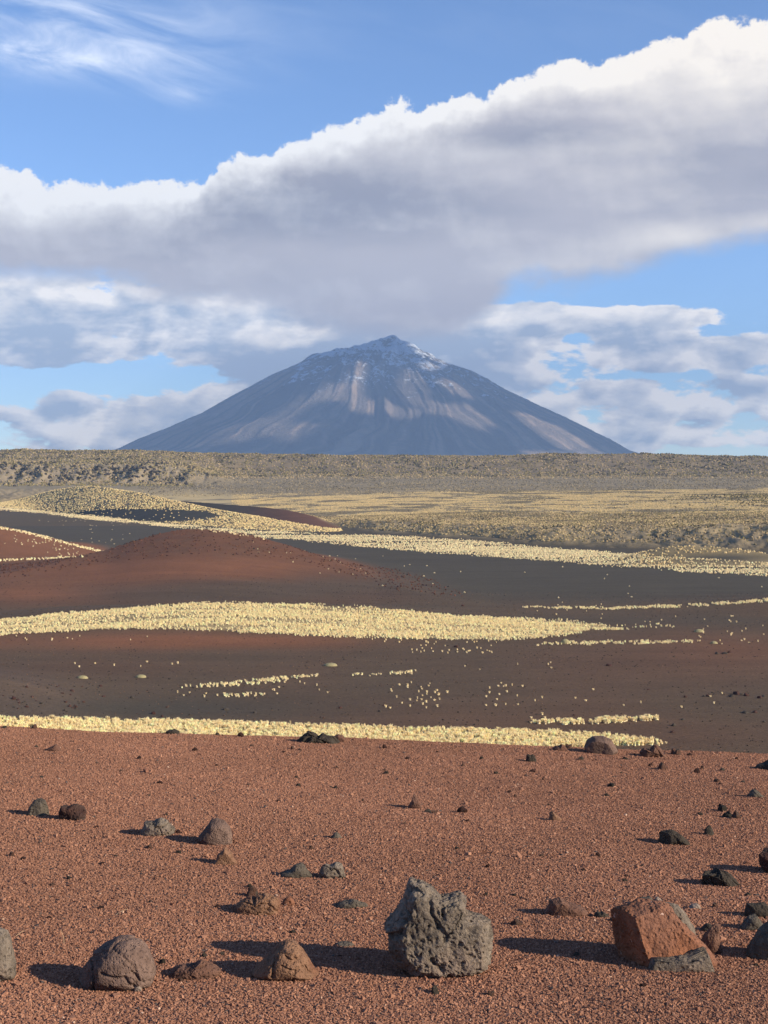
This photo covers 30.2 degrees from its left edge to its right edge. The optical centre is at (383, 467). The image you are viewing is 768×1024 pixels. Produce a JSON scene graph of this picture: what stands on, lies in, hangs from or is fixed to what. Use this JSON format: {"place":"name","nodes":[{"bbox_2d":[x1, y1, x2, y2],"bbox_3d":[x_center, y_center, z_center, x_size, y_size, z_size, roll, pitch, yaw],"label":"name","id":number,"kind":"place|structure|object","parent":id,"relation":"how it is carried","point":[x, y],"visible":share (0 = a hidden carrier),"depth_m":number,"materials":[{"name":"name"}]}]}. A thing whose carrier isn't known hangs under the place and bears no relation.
{"place":"outdoors","nodes":[
{"label":"outdoors","id":0,"kind":"place"},
{"bbox_2d":[0,526,114,562],"bbox_3d":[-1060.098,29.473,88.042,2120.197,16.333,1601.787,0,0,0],"label":"hill","id":1,"kind":"structure","parent":0,"point":[11,548],"depth_m":571.34,"materials":[{"name":"brown soil"}]},
{"bbox_2d":[0,665,117,726],"bbox_3d":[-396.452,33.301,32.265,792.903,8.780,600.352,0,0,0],"label":"hill","id":2,"kind":"structure","parent":0,"point":[99,706],"depth_m":219.83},
{"bbox_2d":[0,486,341,531],"bbox_3d":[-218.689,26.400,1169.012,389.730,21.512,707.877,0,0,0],"label":"hill","id":3,"kind":"structure","parent":0,"point":[147,514],"depth_m":1039.14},
{"bbox_2d":[0,529,470,610],"bbox_3d":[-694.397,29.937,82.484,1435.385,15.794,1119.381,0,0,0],"label":"hill","id":4,"kind":"structure","parent":0,"point":[116,574],"depth_m":421.90,"materials":[{"name":"brown soil"}]},
{"bbox_2d":[181,501,342,528],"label":"hill","id":5,"kind":"structure","parent":0,"point":[289,515],"depth_m":936.87,"materials":[{"name":"brown soil"}]},
{"bbox_2d":[115,335,638,455],"bbox_3d":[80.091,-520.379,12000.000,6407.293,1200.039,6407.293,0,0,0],"label":"mountain","id":6,"kind":"structure","parent":0,"point":[392,395],"depth_m":10627.39,"materials":[{"name":"grey stone"}]},
{"bbox_2d":[0,494,767,753],"bbox_3d":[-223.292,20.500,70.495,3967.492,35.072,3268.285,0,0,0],"label":"dark sand plain","id":7,"kind":"structure","parent":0,"point":[482,576],"depth_m":282.42,"materials":[{"name":"black sand"}]},
{"bbox_2d":[77,675,87,678],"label":"cushion plant","id":8,"kind":"object","parent":7,"relation":"on","point":[83,677],"visible":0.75,"depth_m":246.20,"materials":[{"name":"beige plant"}]},
{"bbox_2d":[135,674,145,677],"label":"cushion plant","id":9,"kind":"object","parent":7,"relation":"on","point":[140,676],"visible":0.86,"depth_m":250.65,"materials":[{"name":"beige plant"}]},
{"bbox_2d":[324,663,336,666],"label":"cushion plant","id":10,"kind":"object","parent":7,"relation":"on","point":[330,664],"visible":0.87,"depth_m":265.75,"materials":[{"name":"beige plant"}]},
{"bbox_2d":[0,486,767,746],"bbox_3d":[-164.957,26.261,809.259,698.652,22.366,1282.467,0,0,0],"label":"tussock grass","id":11,"kind":"structure","parent":7,"relation":"on","point":[531,737],"depth_m":324.27,"materials":[{"name":"yellow plant"}]},
{"bbox_2d":[561,639,569,643],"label":"cushion plant","id":12,"kind":"object","parent":7,"relation":"on","point":[564,641],"visible":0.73,"depth_m":298.91,"materials":[{"name":"beige plant"}]},
{"bbox_2d":[0,449,767,538],"bbox_3d":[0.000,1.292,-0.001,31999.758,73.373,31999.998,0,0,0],"label":"plateau","id":13,"kind":"structure","parent":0,"point":[20,490],"depth_m":1688.29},
{"bbox_2d":[0,448,767,752],"bbox_3d":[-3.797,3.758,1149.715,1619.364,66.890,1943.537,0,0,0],"label":"scrub","id":14,"kind":"object","parent":13,"relation":"on","point":[642,517],"visible":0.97,"depth_m":1320.21,"materials":[{"name":"beige plant"}]},
{"bbox_2d":[0,726,767,1023],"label":"ground","id":15,"kind":"structure","parent":0,"point":[392,984],"depth_m":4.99,"materials":[{"name":"brown gravel"}]},
{"bbox_2d":[0,927,16,981],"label":"volcanic rock","id":16,"kind":"object","parent":15,"relation":"on","point":[8,963],"visible":0.93,"depth_m":4.34,"materials":[{"name":"grey stone"}]},
{"bbox_2d":[27,798,48,815],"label":"volcanic rock","id":17,"kind":"object","parent":15,"relation":"on","point":[38,806],"visible":0.88,"depth_m":7.41,"materials":[{"name":"grey stone"}]},
{"bbox_2d":[46,744,60,750],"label":"volcanic rock","id":18,"kind":"object","parent":15,"relation":"on","point":[56,747],"visible":0.89,"depth_m":10.04,"materials":[{"name":"brown stone"}]},
{"bbox_2d":[58,804,86,820],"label":"volcanic rock","id":19,"kind":"object","parent":15,"relation":"on","point":[73,812],"visible":0.84,"depth_m":7.30,"materials":[{"name":"brown stone"}]},
{"bbox_2d":[79,935,155,990],"bbox_3d":[-0.817,1.514,4.353,0.237,0.159,0.202,0,0,0],"label":"volcanic bomb","id":20,"kind":"object","parent":15,"relation":"on","point":[123,962],"visible":0.98,"depth_m":4.28,"materials":[{"name":"stone"}]},
{"bbox_2d":[134,986,141,991],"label":"volcanic rock","id":21,"kind":"object","parent":15,"relation":"on","point":[137,989],"visible":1,"depth_m":4.28,"materials":[{"name":"stone"}]},
{"bbox_2d":[140,817,174,835],"bbox_3d":[-1.101,1.755,6.929,0.169,0.101,0.130,0,0,0],"label":"volcanic rock","id":22,"kind":"object","parent":15,"relation":"on","point":[160,826],"visible":0.83,"depth_m":6.88,"materials":[{"name":"grey stone"}]},
{"bbox_2d":[165,729,179,733],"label":"volcanic rock","id":23,"kind":"object","parent":15,"relation":"on","point":[172,731],"visible":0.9,"depth_m":11.52,"materials":[{"name":"grey stone"}]},
{"bbox_2d":[167,959,220,979],"bbox_3d":[-0.596,1.574,4.459,0.172,0.068,0.119,0,0,0],"label":"volcanic rock","id":24,"kind":"object","parent":15,"relation":"on","point":[199,969],"visible":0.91,"depth_m":4.43,"materials":[{"name":"brown stone"}]},
{"bbox_2d":[198,817,231,844],"bbox_3d":[-0.799,1.731,6.740,0.167,0.143,0.151,0,0,0],"label":"volcanic bomb","id":25,"kind":"object","parent":15,"relation":"on","point":[216,831],"visible":0.84,"depth_m":6.68,"materials":[{"name":"brown stone"}]},
{"bbox_2d":[213,846,237,864],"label":"volcanic rock","id":26,"kind":"object","parent":15,"relation":"on","point":[225,856],"visible":0.98,"depth_m":6.22,"materials":[{"name":"brown stone"}]},
{"bbox_2d":[246,886,257,896],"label":"stone","id":27,"kind":"object","parent":15,"relation":"on","point":[252,890],"visible":0.76,"depth_m":5.58,"materials":[{"name":"brown stone"}]},
{"bbox_2d":[236,893,280,914],"bbox_3d":[-0.470,1.638,5.327,0.170,0.094,0.127,0,0,0],"label":"volcanic rock","id":28,"kind":"object","parent":15,"relation":"on","point":[263,904],"visible":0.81,"depth_m":5.28,"materials":[{"name":"brown stone"}]},
{"bbox_2d":[251,938,318,980],"bbox_3d":[-0.311,1.548,4.475,0.211,0.115,0.185,0,0,0],"label":"volcanic bomb","id":29,"kind":"object","parent":15,"relation":"on","point":[288,959],"visible":1,"depth_m":4.42,"materials":[{"name":"brown stone"}]},
{"bbox_2d":[282,896,294,905],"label":"volcanic rock","id":30,"kind":"object","parent":15,"relation":"on","point":[288,901],"visible":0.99,"depth_m":5.43,"materials":[{"name":"stone"}]},
{"bbox_2d":[280,863,311,877],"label":"volcanic rock","id":31,"kind":"object","parent":15,"relation":"on","point":[298,870],"visible":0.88,"depth_m":5.96,"materials":[{"name":"grey stone"}]},
{"bbox_2d":[297,731,339,743],"bbox_3d":[-0.521,2.131,11.201,0.352,0.119,0.209,0,0,0],"label":"lava lump","id":32,"kind":"object","parent":15,"relation":"on","point":[310,737],"visible":0.71,"depth_m":11.13,"materials":[{"name":"grey stone"}]},
{"bbox_2d":[319,862,345,878],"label":"volcanic rock","id":33,"kind":"object","parent":15,"relation":"on","point":[333,870],"visible":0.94,"depth_m":5.96,"materials":[{"name":"grey stone"}]},
{"bbox_2d":[330,832,341,838],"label":"volcanic rock","id":34,"kind":"object","parent":15,"relation":"on","point":[336,835],"visible":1,"depth_m":6.91,"materials":[{"name":"grey stone"}]},
{"bbox_2d":[335,734,344,741],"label":"volcanic rock","id":35,"kind":"object","parent":15,"relation":"on","point":[339,737],"visible":0.65,"depth_m":11.30,"materials":[{"name":"brown stone"}]},
{"bbox_2d":[334,941,353,946],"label":"volcanic rock","id":36,"kind":"object","parent":15,"relation":"on","point":[345,943],"visible":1,"depth_m":4.84,"materials":[{"name":"grey stone"}]},
{"bbox_2d":[335,899,367,908],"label":"volcanic rock","id":37,"kind":"object","parent":15,"relation":"on","point":[349,903],"visible":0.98,"depth_m":5.40,"materials":[{"name":"grey stone"}]},
{"bbox_2d":[407,794,421,808],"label":"volcanic rock","id":38,"kind":"object","parent":15,"relation":"on","point":[414,803],"visible":0.85,"depth_m":8.00,"materials":[{"name":"brown stone"}]},
{"bbox_2d":[431,985,438,994],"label":"stone","id":39,"kind":"object","parent":15,"relation":"on","point":[434,990],"visible":1,"depth_m":4.29,"materials":[{"name":"grey stone"}]},
{"bbox_2d":[384,877,492,978],"bbox_3d":[0.175,1.466,4.555,0.350,0.304,0.245,0,0,0],"label":"volcanic rock","id":40,"kind":"object","parent":15,"relation":"on","point":[431,931],"visible":1,"depth_m":4.46,"materials":[{"name":"grey stone"}]},
{"bbox_2d":[457,806,467,812],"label":"stone","id":41,"kind":"object","parent":15,"relation":"on","point":[462,809],"visible":0.89,"depth_m":7.87,"materials":[{"name":"brown stone"}]},
{"bbox_2d":[487,991,493,995],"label":"stone","id":42,"kind":"object","parent":15,"relation":"on","point":[490,993],"visible":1,"depth_m":4.27,"materials":[{"name":"stone"}]},
{"bbox_2d":[510,918,522,925],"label":"stone","id":43,"kind":"object","parent":15,"relation":"on","point":[515,921],"visible":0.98,"depth_m":5.16,"materials":[{"name":"stone"}]},
{"bbox_2d":[525,754,535,761],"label":"volcanic rock","id":44,"kind":"object","parent":15,"relation":"on","point":[530,758],"visible":0.96,"depth_m":10.42,"materials":[{"name":"grey stone"}]},
{"bbox_2d":[548,811,561,820],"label":"volcanic rock","id":45,"kind":"object","parent":15,"relation":"on","point":[553,815],"visible":0.91,"depth_m":7.65,"materials":[{"name":"stone"}]},
{"bbox_2d":[552,744,567,750],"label":"volcanic rock","id":46,"kind":"object","parent":15,"relation":"on","point":[561,747],"visible":0.84,"depth_m":11.16,"materials":[{"name":"brown stone"}]},
{"bbox_2d":[544,897,587,916],"bbox_3d":[0.684,1.653,5.351,0.167,0.076,0.108,0,0,0],"label":"volcanic rock","id":47,"kind":"object","parent":15,"relation":"on","point":[556,906],"visible":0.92,"depth_m":5.32,"materials":[{"name":"brown stone"}]},
{"bbox_2d":[584,736,617,754],"bbox_3d":[1.708,2.190,11.184,0.270,0.168,0.212,0,0,0],"label":"volcanic bomb","id":48,"kind":"object","parent":15,"relation":"on","point":[600,744],"visible":0.81,"depth_m":11.10,"materials":[{"name":"brown stone"}]},
{"bbox_2d":[594,911,608,917],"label":"volcanic rock","id":49,"kind":"object","parent":15,"relation":"on","point":[601,914],"visible":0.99,"depth_m":5.29,"materials":[{"name":"grey stone"}]},
{"bbox_2d":[639,745,666,756],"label":"volcanic rock","id":50,"kind":"object","parent":15,"relation":"on","point":[655,750],"visible":0.9,"depth_m":11.08,"materials":[{"name":"brown stone"}]},
{"bbox_2d":[657,762,666,769],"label":"stone","id":51,"kind":"object","parent":15,"relation":"on","point":[661,766],"visible":0.81,"depth_m":10.27,"materials":[{"name":"brown stone"}]},
{"bbox_2d":[611,898,716,972],"bbox_3d":[0.925,1.549,4.678,0.339,0.240,0.294,0,0,0],"label":"volcanic rock","id":52,"kind":"object","parent":15,"relation":"on","point":[659,935],"visible":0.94,"depth_m":4.63,"materials":[{"name":"brown stone"}]},
{"bbox_2d":[658,829,689,844],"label":"volcanic rock","id":53,"kind":"object","parent":15,"relation":"on","point":[670,836],"visible":0.84,"depth_m":6.92,"materials":[{"name":"grey stone"}]},
{"bbox_2d":[671,748,680,754],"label":"stone","id":54,"kind":"object","parent":15,"relation":"on","point":[674,751],"visible":0.88,"depth_m":11.30,"materials":[{"name":"brown stone"}]},
{"bbox_2d":[689,903,700,908],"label":"volcanic rock","id":55,"kind":"object","parent":15,"relation":"on","point":[695,905],"visible":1,"depth_m":5.45,"materials":[{"name":"stone"}]},
{"bbox_2d":[700,923,710,930],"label":"volcanic rock","id":56,"kind":"object","parent":15,"relation":"on","point":[705,926],"visible":0.77,"depth_m":5.09,"materials":[{"name":"grey stone"}]},
{"bbox_2d":[704,826,713,835],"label":"stone","id":57,"kind":"object","parent":15,"relation":"on","point":[708,830],"visible":0.91,"depth_m":7.25,"materials":[{"name":"grey stone"}]},
{"bbox_2d":[701,922,722,954],"bbox_3d":[1.101,1.599,4.803,0.085,0.125,0.067,0,0,0],"label":"volcanic rock","id":58,"kind":"object","parent":15,"relation":"on","point":[710,939],"visible":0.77,"depth_m":4.78,"materials":[{"name":"brown stone"}]},
{"bbox_2d":[702,867,739,886],"bbox_3d":[1.413,1.725,5.975,0.163,0.084,0.135,0,0,0],"label":"volcanic rock","id":59,"kind":"object","parent":15,"relation":"on","point":[715,876],"visible":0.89,"depth_m":5.94,"materials":[{"name":"grey stone"}]},
{"bbox_2d":[718,805,726,811],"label":"stone","id":60,"kind":"object","parent":15,"relation":"on","point":[721,808],"visible":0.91,"depth_m":8.14,"materials":[{"name":"grey stone"}]},
{"bbox_2d":[722,811,731,816],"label":"stone","id":61,"kind":"object","parent":15,"relation":"on","point":[727,814],"visible":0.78,"depth_m":7.91,"materials":[{"name":"grey stone"}]},
{"bbox_2d":[731,810,740,817],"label":"stone","id":62,"kind":"object","parent":15,"relation":"on","point":[735,814],"visible":0.81,"depth_m":7.84,"materials":[{"name":"stone"}]},
{"bbox_2d":[740,914,761,930],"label":"volcanic rock","id":63,"kind":"object","parent":15,"relation":"on","point":[752,922],"visible":0.84,"depth_m":5.11,"materials":[{"name":"grey stone"}]},
{"bbox_2d":[747,789,763,797],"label":"volcanic rock","id":64,"kind":"object","parent":15,"relation":"on","point":[754,793],"visible":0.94,"depth_m":8.82,"materials":[{"name":"grey stone"}]},
{"bbox_2d":[744,902,767,917],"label":"volcanic rock","id":65,"kind":"object","parent":15,"relation":"on","point":[759,909],"visible":0.74,"depth_m":5.31,"materials":[{"name":"grey stone"}]},
{"bbox_2d":[746,921,767,959],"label":"volcanic rock","id":66,"kind":"object","parent":15,"relation":"on","point":[757,948],"visible":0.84,"depth_m":4.72,"materials":[{"name":"grey stone"}]},
{"bbox_2d":[755,760,767,769],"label":"volcanic rock","id":67,"kind":"object","parent":15,"relation":"on","point":[763,765],"visible":0.68,"depth_m":10.42,"materials":[{"name":"grey stone"}]},
{"bbox_2d":[758,847,767,872],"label":"volcanic rock","id":68,"kind":"object","parent":15,"relation":"on","point":[763,858],"visible":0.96,"depth_m":6.23,"materials":[{"name":"stone"}]},
{"bbox_2d":[0,0,767,456],"label":"sky","id":69,"kind":"structure","parent":0,"point":[560,204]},
{"bbox_2d":[618,546,767,566],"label":"hill","id":70,"kind":"structure","parent":0,"point":[750,556],"depth_m":544.11,"materials":[{"name":"yellow plant"}]}
]}

